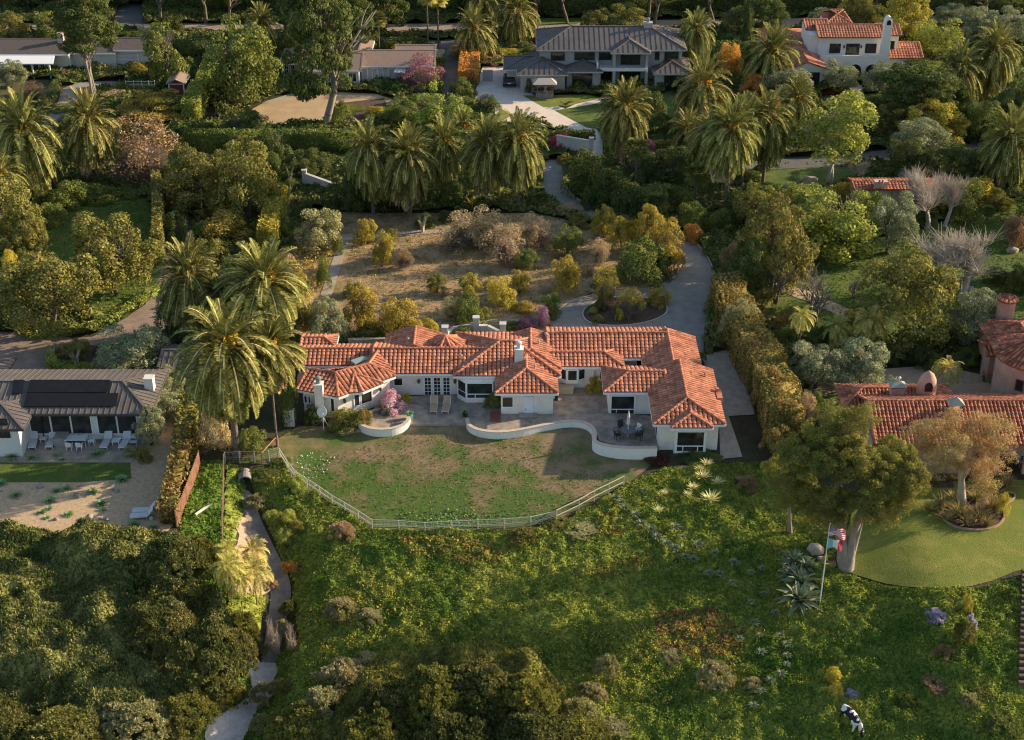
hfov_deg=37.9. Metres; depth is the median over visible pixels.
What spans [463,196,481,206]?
broad leaved plant
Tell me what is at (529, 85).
shrub
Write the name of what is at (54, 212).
shrub
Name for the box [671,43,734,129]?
date palm
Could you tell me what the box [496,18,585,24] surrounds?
verge lawn
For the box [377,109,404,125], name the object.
shrub
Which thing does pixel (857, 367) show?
tree
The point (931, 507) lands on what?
flax
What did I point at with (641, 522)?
agave
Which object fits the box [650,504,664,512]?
striped agave
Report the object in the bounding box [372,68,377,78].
french door
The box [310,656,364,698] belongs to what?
shrub
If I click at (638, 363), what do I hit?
door
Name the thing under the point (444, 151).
date palm
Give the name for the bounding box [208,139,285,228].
tree
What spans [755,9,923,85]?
two storey villa
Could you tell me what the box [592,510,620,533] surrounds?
red succulent patch
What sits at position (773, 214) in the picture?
tree
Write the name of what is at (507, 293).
tree
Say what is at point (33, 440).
sun lounger
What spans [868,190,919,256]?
tree
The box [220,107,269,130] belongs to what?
tree
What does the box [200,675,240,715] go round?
shrub
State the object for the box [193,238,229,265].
shrub
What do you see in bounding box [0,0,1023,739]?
ground
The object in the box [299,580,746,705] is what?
iceplant patch
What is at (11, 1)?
tree
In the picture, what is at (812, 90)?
shrub
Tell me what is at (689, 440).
bay window
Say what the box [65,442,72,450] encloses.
dining chair
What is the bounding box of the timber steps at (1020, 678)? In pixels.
[1017,569,1023,685]
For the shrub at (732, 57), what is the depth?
223.72 m
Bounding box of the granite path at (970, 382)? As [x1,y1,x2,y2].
[807,366,990,399]
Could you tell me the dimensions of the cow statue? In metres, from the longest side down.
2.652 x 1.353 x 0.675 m
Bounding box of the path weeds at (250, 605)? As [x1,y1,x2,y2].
[226,593,265,636]
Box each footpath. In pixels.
[320,240,348,295]
[341,228,453,239]
[406,318,533,326]
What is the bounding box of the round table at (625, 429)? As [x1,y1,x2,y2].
[620,425,635,438]
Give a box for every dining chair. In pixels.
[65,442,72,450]
[75,442,82,450]
[88,434,95,445]
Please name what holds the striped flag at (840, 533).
attached to the flagpole
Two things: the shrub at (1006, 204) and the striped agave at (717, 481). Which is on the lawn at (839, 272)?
the shrub at (1006, 204)
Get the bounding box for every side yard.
[703,350,753,415]
[719,415,741,458]
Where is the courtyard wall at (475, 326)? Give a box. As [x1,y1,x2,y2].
[441,315,505,333]
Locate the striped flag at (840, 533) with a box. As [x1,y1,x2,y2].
[829,526,845,540]
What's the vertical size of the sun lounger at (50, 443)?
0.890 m
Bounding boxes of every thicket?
[0,516,239,739]
[315,636,591,739]
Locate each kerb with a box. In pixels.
[557,265,680,315]
[582,296,667,325]
[684,237,714,331]
[936,489,1015,530]
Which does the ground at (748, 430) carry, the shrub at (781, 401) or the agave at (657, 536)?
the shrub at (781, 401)
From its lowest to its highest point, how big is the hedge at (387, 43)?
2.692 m
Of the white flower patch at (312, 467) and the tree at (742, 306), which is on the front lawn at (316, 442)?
the white flower patch at (312, 467)
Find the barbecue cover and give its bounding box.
[53,431,69,446]
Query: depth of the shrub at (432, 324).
151.12 m
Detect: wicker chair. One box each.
[613,429,620,439]
[617,419,625,427]
[635,430,643,440]
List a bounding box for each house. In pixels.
[0,32,169,77]
[0,344,198,455]
[279,40,437,86]
[294,325,726,452]
[503,17,691,92]
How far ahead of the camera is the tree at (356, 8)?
228.22 m
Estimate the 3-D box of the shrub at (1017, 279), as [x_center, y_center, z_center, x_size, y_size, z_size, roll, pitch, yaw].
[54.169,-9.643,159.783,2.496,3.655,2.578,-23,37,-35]
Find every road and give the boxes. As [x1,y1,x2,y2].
[6,15,1023,32]
[630,142,982,177]
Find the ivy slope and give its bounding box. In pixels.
[181,460,1023,739]
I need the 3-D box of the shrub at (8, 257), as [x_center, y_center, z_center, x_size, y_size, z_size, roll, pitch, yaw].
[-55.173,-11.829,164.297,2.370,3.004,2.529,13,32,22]
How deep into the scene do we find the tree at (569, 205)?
179.69 m
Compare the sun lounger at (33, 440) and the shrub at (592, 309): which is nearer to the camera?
the sun lounger at (33, 440)
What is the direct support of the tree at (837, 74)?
on the ground at (748, 430)
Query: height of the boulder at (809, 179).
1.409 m
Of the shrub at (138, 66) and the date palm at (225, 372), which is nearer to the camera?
the date palm at (225, 372)
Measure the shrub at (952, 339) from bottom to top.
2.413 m
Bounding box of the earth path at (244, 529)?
[230,517,271,594]
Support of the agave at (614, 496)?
on the ivy slope
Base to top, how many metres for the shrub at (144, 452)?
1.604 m
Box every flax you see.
[920,500,942,512]
[929,473,942,482]
[929,490,963,510]
[936,506,956,522]
[941,497,976,519]
[942,472,956,480]
[944,488,968,503]
[954,510,980,525]
[961,502,996,522]
[966,487,989,503]
[975,510,1000,526]
[980,495,1003,510]
[985,482,1007,492]
[994,472,1016,490]
[997,472,1021,482]
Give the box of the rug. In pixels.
[490,411,499,421]
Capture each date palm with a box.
[0,84,64,196]
[0,145,28,218]
[56,86,121,179]
[149,230,219,336]
[169,293,280,458]
[194,263,242,329]
[210,235,312,340]
[240,309,307,446]
[241,1,281,56]
[340,113,396,214]
[374,119,438,216]
[420,111,468,186]
[449,105,480,157]
[452,1,497,63]
[457,112,510,203]
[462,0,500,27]
[490,106,548,206]
[493,0,540,46]
[595,75,653,166]
[667,105,704,155]
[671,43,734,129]
[676,5,715,66]
[683,102,727,180]
[697,92,761,207]
[725,90,771,185]
[739,18,801,92]
[749,83,795,182]
[777,73,818,136]
[935,38,987,105]
[967,19,1022,97]
[976,100,1023,189]
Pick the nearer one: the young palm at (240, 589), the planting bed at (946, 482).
the young palm at (240, 589)
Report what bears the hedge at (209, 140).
on the ground at (748, 430)
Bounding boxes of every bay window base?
[457,379,499,402]
[560,379,584,384]
[673,431,706,452]
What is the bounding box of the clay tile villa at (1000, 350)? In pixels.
[833,293,1023,474]
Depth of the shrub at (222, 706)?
109.96 m
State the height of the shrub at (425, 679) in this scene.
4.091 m
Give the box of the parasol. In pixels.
[627,411,629,436]
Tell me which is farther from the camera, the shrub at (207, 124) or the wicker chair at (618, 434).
the shrub at (207, 124)
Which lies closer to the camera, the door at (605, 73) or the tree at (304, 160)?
the tree at (304, 160)
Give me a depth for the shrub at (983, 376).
143.65 m
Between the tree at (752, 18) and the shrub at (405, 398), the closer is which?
the shrub at (405, 398)
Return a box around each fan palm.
[369,10,387,48]
[417,0,437,43]
[430,0,446,47]
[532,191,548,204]
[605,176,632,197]
[621,136,649,181]
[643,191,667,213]
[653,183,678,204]
[684,159,710,199]
[937,192,946,210]
[982,204,995,223]
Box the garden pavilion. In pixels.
[533,78,556,98]
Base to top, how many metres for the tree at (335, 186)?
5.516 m
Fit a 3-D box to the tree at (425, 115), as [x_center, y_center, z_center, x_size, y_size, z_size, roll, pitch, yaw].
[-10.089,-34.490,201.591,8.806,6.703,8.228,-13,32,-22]
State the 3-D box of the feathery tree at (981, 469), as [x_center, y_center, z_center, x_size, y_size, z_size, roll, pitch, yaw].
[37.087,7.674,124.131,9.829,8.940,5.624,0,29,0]
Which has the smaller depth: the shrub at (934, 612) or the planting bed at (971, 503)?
the shrub at (934, 612)
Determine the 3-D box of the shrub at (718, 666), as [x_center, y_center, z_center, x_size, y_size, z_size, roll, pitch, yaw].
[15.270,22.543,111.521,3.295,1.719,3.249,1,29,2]
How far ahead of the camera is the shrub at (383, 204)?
179.63 m
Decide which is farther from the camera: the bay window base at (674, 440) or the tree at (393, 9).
the tree at (393, 9)
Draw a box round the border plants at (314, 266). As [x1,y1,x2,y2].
[288,209,340,305]
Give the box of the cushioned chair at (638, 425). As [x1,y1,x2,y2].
[634,422,641,432]
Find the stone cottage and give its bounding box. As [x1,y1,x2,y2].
[848,177,939,212]
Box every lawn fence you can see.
[279,448,555,530]
[556,476,623,519]
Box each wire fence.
[221,454,228,596]
[224,447,278,463]
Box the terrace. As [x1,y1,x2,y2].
[472,387,658,450]
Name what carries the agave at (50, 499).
on the gravel yard at (141, 486)
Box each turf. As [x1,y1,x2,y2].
[0,199,157,311]
[775,204,1023,358]
[837,489,1023,585]
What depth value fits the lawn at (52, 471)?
129.94 m
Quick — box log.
[194,503,212,515]
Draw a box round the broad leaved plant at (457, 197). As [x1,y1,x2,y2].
[447,193,462,205]
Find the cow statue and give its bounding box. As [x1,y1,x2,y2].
[840,704,863,737]
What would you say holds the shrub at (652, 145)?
on the ground at (748, 430)
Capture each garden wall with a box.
[283,408,294,426]
[301,169,330,186]
[348,337,384,344]
[482,70,492,80]
[556,134,593,152]
[703,200,730,208]
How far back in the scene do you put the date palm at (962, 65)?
208.60 m
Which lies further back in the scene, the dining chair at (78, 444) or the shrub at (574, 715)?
the dining chair at (78, 444)
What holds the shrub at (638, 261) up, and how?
on the orchard ground at (343, 278)
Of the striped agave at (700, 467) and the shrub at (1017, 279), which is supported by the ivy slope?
the striped agave at (700, 467)
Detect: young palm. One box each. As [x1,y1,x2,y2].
[210,551,246,605]
[212,538,240,569]
[224,565,253,610]
[236,534,269,573]
[236,552,274,604]
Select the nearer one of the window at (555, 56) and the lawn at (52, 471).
the lawn at (52, 471)
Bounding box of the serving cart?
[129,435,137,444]
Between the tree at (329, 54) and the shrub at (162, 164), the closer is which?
the shrub at (162, 164)
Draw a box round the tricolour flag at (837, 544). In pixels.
[827,538,842,551]
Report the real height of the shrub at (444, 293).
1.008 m
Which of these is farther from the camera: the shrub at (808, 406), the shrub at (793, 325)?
the shrub at (793, 325)
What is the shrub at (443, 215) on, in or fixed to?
on the orchard ground at (343, 278)
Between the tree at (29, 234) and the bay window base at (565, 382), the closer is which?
the bay window base at (565, 382)
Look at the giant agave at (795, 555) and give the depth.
120.57 m
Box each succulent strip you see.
[179,459,226,601]
[222,462,245,601]
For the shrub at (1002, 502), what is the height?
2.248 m
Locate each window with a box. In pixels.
[0,418,10,437]
[303,395,307,403]
[329,398,335,411]
[348,73,356,81]
[353,395,360,407]
[360,391,372,404]
[362,68,367,78]
[388,68,393,77]
[393,377,403,385]
[457,379,466,399]
[466,382,492,398]
[501,396,513,407]
[551,52,564,60]
[561,369,566,380]
[567,369,577,380]
[574,52,594,59]
[578,369,585,380]
[599,52,611,59]
[610,395,635,413]
[620,54,639,64]
[655,52,659,59]
[664,52,678,58]
[675,431,705,452]
[829,44,840,52]
[865,44,876,52]
[890,41,894,48]
[902,195,918,203]
[1014,379,1023,391]
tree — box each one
[0,0,20,4]
[0,10,31,37]
[0,59,27,87]
[0,172,47,253]
[0,250,103,338]
[11,211,48,257]
[22,79,44,98]
[33,10,69,37]
[43,0,123,97]
[47,343,58,355]
[62,342,84,362]
[63,211,162,297]
[90,323,170,368]
[99,112,181,184]
[105,0,128,5]
[114,88,183,122]
[131,404,166,445]
[137,25,172,46]
[141,20,193,82]
[154,388,181,419]
[156,0,163,23]
[156,150,240,222]
[158,364,185,397]
[162,142,203,188]
[200,13,283,105]
[201,0,207,23]
[201,149,238,194]
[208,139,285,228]
[213,0,250,7]
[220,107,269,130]
[227,0,241,23]
[256,125,293,167]
[265,611,280,656]
[274,0,318,41]
[279,176,299,202]
[280,0,380,123]
[282,160,300,179]
[285,624,297,650]
[286,147,330,175]
[293,207,342,253]
[307,295,348,341]
[321,0,379,48]
[326,165,362,207]
[341,285,379,331]
[353,218,377,244]
[362,0,409,29]
[371,233,393,266]
[372,229,395,255]
[377,296,422,332]
[383,99,422,126]
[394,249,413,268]
[396,52,445,91]
[411,92,472,136]
[414,213,430,231]
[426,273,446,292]
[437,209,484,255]
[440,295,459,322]
[441,0,468,11]
[458,272,483,293]
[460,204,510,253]
[486,276,517,310]
[489,222,525,266]
[508,269,530,291]
[513,247,540,268]
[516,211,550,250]
[533,0,539,20]
[546,254,581,293]
[551,223,587,255]
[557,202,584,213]
[560,0,568,23]
[580,7,612,24]
[590,204,616,236]
[590,237,609,267]
[592,264,620,307]
[593,0,615,10]
[601,2,646,24]
[607,215,635,252]
[614,286,645,319]
[619,151,665,184]
[631,202,666,243]
[643,215,685,271]
[645,0,650,20]
[647,145,695,185]
[653,0,661,23]
[708,0,714,23]
[715,5,745,32]
[718,298,760,332]
[728,236,773,291]
[730,182,781,232]
[735,191,819,300]
[737,0,789,27]
[741,6,751,49]
[743,7,754,34]
[756,264,796,304]
[757,63,813,98]
[763,398,931,572]
[776,182,814,221]
[777,262,835,326]
[780,182,882,264]
[785,88,879,184]
[786,187,843,240]
[786,340,846,388]
[801,7,828,26]
[815,315,845,341]
[821,58,859,89]
[824,336,898,390]
[837,0,884,23]
[841,189,891,232]
[842,160,871,176]
[844,277,862,298]
[851,242,959,351]
[860,60,894,93]
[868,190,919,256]
[870,102,903,135]
[871,0,935,42]
[878,59,960,127]
[884,137,930,174]
[885,162,954,228]
[889,117,953,171]
[895,97,971,144]
[895,168,913,177]
[899,406,1021,504]
[908,229,1006,288]
[913,17,968,57]
[918,83,969,112]
[925,139,976,181]
[928,2,972,29]
[929,222,1010,299]
[931,170,978,226]
[947,6,999,41]
[947,287,1013,345]
[953,0,987,6]
[965,99,1002,141]
[976,0,991,16]
[981,88,1023,127]
[993,75,1023,115]
[996,5,1023,42]
[1013,187,1023,217]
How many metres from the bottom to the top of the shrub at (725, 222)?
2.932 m
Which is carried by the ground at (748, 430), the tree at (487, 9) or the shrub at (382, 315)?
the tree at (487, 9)
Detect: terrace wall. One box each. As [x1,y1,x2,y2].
[358,416,410,436]
[466,418,596,438]
[592,433,656,459]
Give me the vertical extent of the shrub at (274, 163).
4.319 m
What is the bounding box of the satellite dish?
[317,406,326,429]
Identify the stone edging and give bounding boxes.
[363,402,402,414]
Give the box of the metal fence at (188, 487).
[174,450,199,527]
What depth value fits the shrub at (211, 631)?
108.44 m
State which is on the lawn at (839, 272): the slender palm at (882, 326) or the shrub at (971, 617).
the slender palm at (882, 326)
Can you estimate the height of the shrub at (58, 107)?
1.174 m
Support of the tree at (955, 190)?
on the lawn at (839, 272)
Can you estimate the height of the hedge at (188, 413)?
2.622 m
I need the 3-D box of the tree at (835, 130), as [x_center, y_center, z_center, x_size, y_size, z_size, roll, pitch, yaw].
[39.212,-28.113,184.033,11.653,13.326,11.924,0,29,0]
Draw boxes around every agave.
[0,478,7,486]
[2,454,23,460]
[8,490,23,499]
[25,454,37,461]
[43,495,57,504]
[51,487,60,493]
[60,484,72,491]
[64,510,74,517]
[85,487,99,495]
[89,447,103,456]
[94,499,106,506]
[114,474,129,483]
[128,519,141,526]
[147,522,159,530]
[406,410,414,418]
[461,408,468,416]
[609,493,620,499]
[615,498,625,503]
[621,504,630,509]
[629,510,640,517]
[635,519,647,526]
[645,524,657,532]
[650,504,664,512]
[652,532,662,540]
[661,538,671,545]
[669,522,680,531]
[669,543,680,551]
[681,553,689,558]
[684,489,693,496]
[688,481,699,489]
[689,555,699,561]
[693,539,703,548]
[694,464,704,470]
[694,468,713,478]
[700,489,721,501]
[701,459,713,464]
[705,568,713,574]
[710,549,718,555]
[712,477,725,483]
[714,570,723,576]
[727,578,736,585]
[728,557,739,565]
[735,635,744,641]
[747,568,754,574]
[747,702,759,708]
[750,618,760,625]
[755,647,766,654]
[757,564,766,570]
[758,687,766,693]
[765,676,775,683]
[771,609,779,614]
[774,578,823,615]
[775,669,787,676]
[778,547,811,570]
[778,563,799,583]
[779,565,821,592]
[780,639,791,647]
[783,651,791,657]
[792,555,821,574]
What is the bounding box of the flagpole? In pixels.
[819,523,830,601]
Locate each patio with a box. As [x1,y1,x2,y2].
[0,439,143,458]
[341,395,495,434]
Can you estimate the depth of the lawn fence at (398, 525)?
124.56 m
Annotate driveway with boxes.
[0,212,190,368]
[40,81,117,124]
[113,4,143,26]
[429,38,534,95]
[476,66,602,158]
[543,160,712,361]
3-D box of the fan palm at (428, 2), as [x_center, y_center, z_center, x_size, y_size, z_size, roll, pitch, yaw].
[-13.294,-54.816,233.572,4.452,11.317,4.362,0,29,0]
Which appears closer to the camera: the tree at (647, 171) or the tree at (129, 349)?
the tree at (129, 349)
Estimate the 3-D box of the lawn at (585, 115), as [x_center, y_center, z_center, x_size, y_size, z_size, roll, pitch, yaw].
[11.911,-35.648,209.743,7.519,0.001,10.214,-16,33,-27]
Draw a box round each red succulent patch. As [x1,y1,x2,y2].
[395,535,510,566]
[586,552,652,577]
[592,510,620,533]
[654,606,744,660]
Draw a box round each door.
[29,416,51,433]
[49,416,71,433]
[70,416,92,433]
[96,416,117,433]
[116,52,138,64]
[116,416,137,433]
[284,65,288,73]
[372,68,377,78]
[378,68,382,76]
[423,376,432,394]
[433,376,441,394]
[442,376,450,394]
[524,396,532,412]
[572,73,592,86]
[592,369,597,376]
[601,71,611,79]
[619,71,640,79]
[635,361,641,366]
[663,75,685,90]
[798,72,819,85]
[845,44,859,54]
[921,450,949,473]
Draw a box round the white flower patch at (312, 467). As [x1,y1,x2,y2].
[291,454,338,485]
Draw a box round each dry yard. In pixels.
[252,92,392,123]
[436,49,444,58]
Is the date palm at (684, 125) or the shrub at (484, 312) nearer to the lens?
the shrub at (484, 312)
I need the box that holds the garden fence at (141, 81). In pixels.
[125,80,154,86]
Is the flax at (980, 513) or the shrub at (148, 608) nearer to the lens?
the shrub at (148, 608)
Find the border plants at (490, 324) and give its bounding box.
[450,321,542,328]
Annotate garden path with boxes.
[263,93,293,102]
[568,97,609,107]
[768,281,851,317]
[852,85,863,98]
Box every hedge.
[0,31,64,37]
[25,283,159,338]
[44,350,127,368]
[149,170,166,266]
[155,423,198,525]
[158,0,425,10]
[172,37,213,57]
[173,391,201,441]
[180,78,208,119]
[182,127,374,153]
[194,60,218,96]
[204,43,225,60]
[256,185,288,251]
[370,36,427,48]
[392,81,444,90]
[428,65,437,94]
[457,47,479,83]
[492,0,1023,16]
[555,128,595,139]
[600,78,653,86]
[709,270,805,443]
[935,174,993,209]
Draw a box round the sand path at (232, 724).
[205,661,277,739]
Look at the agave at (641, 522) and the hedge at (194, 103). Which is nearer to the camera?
the agave at (641, 522)
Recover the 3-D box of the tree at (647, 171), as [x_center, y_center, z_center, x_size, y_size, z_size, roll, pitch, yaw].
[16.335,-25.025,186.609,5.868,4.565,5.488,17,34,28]
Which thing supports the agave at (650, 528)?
on the ivy slope
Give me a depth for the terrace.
137.68 m
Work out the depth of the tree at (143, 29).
233.68 m
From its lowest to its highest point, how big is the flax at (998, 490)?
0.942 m
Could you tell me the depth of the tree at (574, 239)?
167.74 m
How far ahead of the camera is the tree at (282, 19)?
236.02 m
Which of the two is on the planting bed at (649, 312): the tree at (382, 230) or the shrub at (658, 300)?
the shrub at (658, 300)
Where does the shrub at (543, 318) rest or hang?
on the orchard ground at (343, 278)
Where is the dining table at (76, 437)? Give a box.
[64,435,87,446]
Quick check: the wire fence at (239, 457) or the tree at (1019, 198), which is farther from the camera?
the tree at (1019, 198)
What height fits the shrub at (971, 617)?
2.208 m
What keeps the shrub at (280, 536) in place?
on the ground at (748, 430)
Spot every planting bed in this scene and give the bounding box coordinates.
[52,343,118,364]
[201,106,217,119]
[337,98,386,119]
[583,297,666,324]
[908,475,954,486]
[939,491,1013,527]
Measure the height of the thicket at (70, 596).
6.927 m
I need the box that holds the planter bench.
[558,384,573,393]
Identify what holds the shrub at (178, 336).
on the ground at (748, 430)
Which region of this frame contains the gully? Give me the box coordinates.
[242,490,290,662]
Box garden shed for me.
[166,71,189,94]
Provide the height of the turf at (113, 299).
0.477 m
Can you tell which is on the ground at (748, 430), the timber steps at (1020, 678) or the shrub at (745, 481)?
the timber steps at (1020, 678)
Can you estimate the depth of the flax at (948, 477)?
129.09 m
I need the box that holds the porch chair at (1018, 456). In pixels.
[1016,454,1022,466]
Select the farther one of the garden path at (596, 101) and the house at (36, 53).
the house at (36, 53)
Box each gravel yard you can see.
[0,411,176,531]
[144,398,175,446]
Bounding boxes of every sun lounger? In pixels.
[28,431,37,448]
[45,432,55,448]
[99,431,111,449]
[118,431,130,448]
[430,395,437,413]
[441,395,450,413]
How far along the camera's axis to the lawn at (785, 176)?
190.57 m
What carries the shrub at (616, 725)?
on the ivy slope
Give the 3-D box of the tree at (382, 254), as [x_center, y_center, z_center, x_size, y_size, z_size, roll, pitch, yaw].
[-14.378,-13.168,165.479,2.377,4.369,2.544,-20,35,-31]
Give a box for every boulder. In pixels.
[36,483,43,488]
[86,513,92,518]
[803,176,817,184]
[806,543,823,555]
[1006,246,1018,253]
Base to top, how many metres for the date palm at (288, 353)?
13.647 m
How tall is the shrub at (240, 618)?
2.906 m
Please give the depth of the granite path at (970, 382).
143.94 m
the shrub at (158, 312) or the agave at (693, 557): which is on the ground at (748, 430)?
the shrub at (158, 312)
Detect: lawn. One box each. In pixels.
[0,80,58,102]
[0,197,160,311]
[0,462,130,481]
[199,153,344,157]
[235,425,653,527]
[492,109,511,120]
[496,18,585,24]
[501,47,526,54]
[523,94,599,106]
[555,104,610,128]
[641,90,682,130]
[759,166,871,190]
[768,200,1023,364]
[822,94,876,100]
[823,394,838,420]
[836,480,1023,587]
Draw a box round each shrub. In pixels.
[0,249,22,270]
[0,693,29,739]
[9,703,120,739]
[14,246,31,263]
[35,201,67,228]
[47,179,94,210]
[48,342,69,356]
[49,79,61,94]
[51,102,70,113]
[65,338,90,361]
[74,182,123,206]
[89,698,174,739]
[93,341,111,354]
[100,89,124,97]
[115,188,146,199]
[117,30,143,36]
[120,595,199,660]
[122,445,141,458]
[128,61,147,73]
[134,446,153,463]
[134,530,215,599]
[150,160,170,179]
[152,684,220,739]
[153,294,171,334]
[156,323,203,344]
[157,9,185,30]
[162,210,188,249]
[165,614,249,697]
[170,375,190,392]
[183,534,218,573]
[186,222,217,244]
[192,121,213,129]
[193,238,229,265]
[197,207,254,251]
[197,403,231,452]
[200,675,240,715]
[213,73,229,96]
[216,624,259,681]
[217,699,228,715]
[226,688,248,708]
[229,611,259,640]
[239,425,268,456]
[242,493,267,509]
[246,629,262,643]
[248,681,278,708]
[248,712,270,735]
[249,465,281,483]
[260,642,275,657]
[262,509,282,525]
[262,698,333,739]
[265,150,285,179]
[265,579,279,590]
[268,677,290,695]
[270,456,292,468]
[272,618,291,636]
[274,527,293,544]
[276,381,298,428]
[278,212,290,235]
[278,599,296,617]
[279,36,299,50]
[279,509,295,524]
[279,560,297,572]
[280,249,297,273]
[284,474,306,494]
[287,229,308,250]
[288,268,312,296]
[290,519,304,533]
[294,299,308,322]
[297,303,322,328]
[297,685,345,725]
[304,403,322,425]
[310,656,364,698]
[316,255,332,288]
[322,596,360,622]
[325,407,362,436]
[327,521,356,541]
[331,100,353,124]
[332,233,344,254]
[333,707,411,739]
[337,104,365,115]
[339,650,379,673]
[341,174,369,213]
[342,282,361,298]
[350,680,414,739]
[354,407,372,427]
[354,607,382,628]
[356,319,386,336]
[361,106,382,117]
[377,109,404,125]
[377,310,407,331]
[377,404,392,415]
[379,186,400,211]
[379,388,407,416]
[385,228,399,240]
[393,662,471,739]
[394,299,416,309]
[399,393,412,405]
[406,93,427,108]
[407,703,495,739]
[414,215,437,228]
[418,85,435,94]
[418,317,438,330]
[438,209,457,224]
[439,179,465,207]
[440,288,455,297]
[440,657,522,735]
[447,77,477,97]
[449,44,459,58]
[452,325,470,333]
[453,289,484,324]
[454,228,473,249]
[474,94,501,111]
[478,306,492,319]
[481,52,500,66]
[482,392,500,409]
[483,276,500,287]
[487,668,562,739]
[492,704,573,739]
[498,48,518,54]
[506,320,520,331]
[507,526,541,546]
[510,300,532,313]
[515,315,538,329]
[521,44,535,52]
[524,78,531,91]
[535,306,549,326]
[538,292,561,320]
[538,515,569,534]
[543,703,612,739]
[544,233,561,249]
[546,133,568,148]
[556,152,569,164]
[558,518,598,540]
[560,147,603,198]
[562,696,603,726]
[566,212,593,229]
[574,681,608,701]
[580,185,604,210]
[580,263,594,276]
[585,377,602,394]
[587,306,597,313]
[590,168,625,210]
[590,715,629,738]
[591,314,603,324]
[592,274,614,287]
[592,653,620,679]
[593,297,608,311]
[603,214,629,230]
[609,178,645,219]
[614,235,666,289]
[615,309,624,320]
[634,89,666,119]
[636,182,673,218]
[639,139,659,155]
[643,287,672,309]
[644,109,676,134]
[644,248,677,282]
[644,451,669,466]
[651,139,679,155]
[659,647,684,665]
[664,185,699,210]
[666,127,681,141]
[673,448,710,465]
[677,200,709,230]
[683,223,703,244]
[694,659,736,691]
[702,281,728,310]
[705,207,737,235]
[708,453,723,462]
[709,283,734,311]
[715,266,740,275]
[716,42,743,76]
[718,305,740,349]
[719,240,739,267]
[722,187,760,220]
[729,321,757,365]
[729,475,759,493]
[734,169,760,182]
[736,337,760,381]
[737,40,754,67]
[739,72,767,95]
[740,676,763,693]
[745,358,756,394]
[747,276,777,304]
[749,365,783,407]
[757,181,785,196]
[758,422,789,457]
[760,396,798,442]
[763,239,771,255]
[773,324,799,342]
[775,303,803,336]
[781,320,801,335]
[781,352,791,370]
[794,372,810,390]
[800,340,817,349]
[800,392,816,434]
[801,389,827,419]
[805,86,819,99]
[807,324,829,348]
[822,89,839,95]
[823,666,842,683]
[827,680,843,696]
[830,182,850,208]
[842,688,858,698]
[843,309,862,329]
[859,325,886,341]
[866,93,887,109]
[872,167,899,177]
[878,348,898,366]
[895,692,919,708]
[899,339,931,363]
[914,350,941,371]
[919,61,948,84]
[922,674,947,696]
[924,607,947,623]
[932,644,955,660]
[933,323,962,347]
[942,178,983,225]
[952,618,977,648]
[954,344,980,367]
[956,95,978,118]
[956,160,984,177]
[958,692,979,709]
[961,593,972,613]
[962,613,977,638]
[971,687,996,703]
[979,186,1004,207]
[982,266,1011,286]
[982,370,992,383]
[982,711,1023,739]
[994,196,1014,212]
[994,492,1011,517]
[1002,214,1023,249]
[1002,586,1020,599]
[1004,262,1023,294]
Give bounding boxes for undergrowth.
[0,0,1023,366]
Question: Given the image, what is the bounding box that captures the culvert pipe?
[238,468,251,482]
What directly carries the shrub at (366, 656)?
on the ground at (748, 430)
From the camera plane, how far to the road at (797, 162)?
194.88 m
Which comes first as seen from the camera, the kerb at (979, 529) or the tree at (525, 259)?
the kerb at (979, 529)
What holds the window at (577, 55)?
in the metal roof house at (589, 55)
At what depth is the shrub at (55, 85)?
216.66 m
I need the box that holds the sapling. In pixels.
[760,453,795,533]
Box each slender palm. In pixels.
[788,304,816,362]
[818,310,852,348]
[853,305,886,351]
[867,310,891,341]
[931,355,964,384]
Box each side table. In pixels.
[39,437,46,442]
[111,438,120,444]
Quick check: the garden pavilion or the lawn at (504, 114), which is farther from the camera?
the garden pavilion
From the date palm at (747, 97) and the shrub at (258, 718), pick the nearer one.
the shrub at (258, 718)
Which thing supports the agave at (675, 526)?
on the ivy slope
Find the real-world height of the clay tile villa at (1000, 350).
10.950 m
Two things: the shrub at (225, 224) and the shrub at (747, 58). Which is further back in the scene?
the shrub at (747, 58)
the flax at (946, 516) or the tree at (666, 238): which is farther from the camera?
the tree at (666, 238)
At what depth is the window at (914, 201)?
177.71 m
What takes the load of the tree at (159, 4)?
on the ground at (748, 430)
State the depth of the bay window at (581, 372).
141.71 m
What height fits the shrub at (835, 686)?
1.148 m
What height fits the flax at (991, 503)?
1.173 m
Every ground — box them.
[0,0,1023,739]
[283,211,678,336]
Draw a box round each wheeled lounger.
[130,506,153,519]
[132,501,155,514]
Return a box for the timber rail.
[261,437,278,462]
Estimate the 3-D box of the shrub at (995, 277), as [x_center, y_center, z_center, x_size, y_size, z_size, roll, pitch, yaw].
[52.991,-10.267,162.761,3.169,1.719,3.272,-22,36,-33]
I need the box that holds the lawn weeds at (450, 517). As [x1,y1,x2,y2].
[397,508,509,525]
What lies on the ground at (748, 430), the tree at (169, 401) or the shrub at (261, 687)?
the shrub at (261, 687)
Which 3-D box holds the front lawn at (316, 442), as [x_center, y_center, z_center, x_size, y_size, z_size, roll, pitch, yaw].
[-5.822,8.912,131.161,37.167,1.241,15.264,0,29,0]
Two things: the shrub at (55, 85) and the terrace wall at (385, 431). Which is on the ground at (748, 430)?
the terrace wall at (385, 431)
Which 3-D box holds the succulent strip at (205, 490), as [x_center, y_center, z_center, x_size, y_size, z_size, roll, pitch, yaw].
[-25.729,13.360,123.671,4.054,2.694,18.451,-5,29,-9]
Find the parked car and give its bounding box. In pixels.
[503,73,515,85]
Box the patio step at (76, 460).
[0,459,133,462]
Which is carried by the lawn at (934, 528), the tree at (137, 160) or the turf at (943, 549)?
the turf at (943, 549)

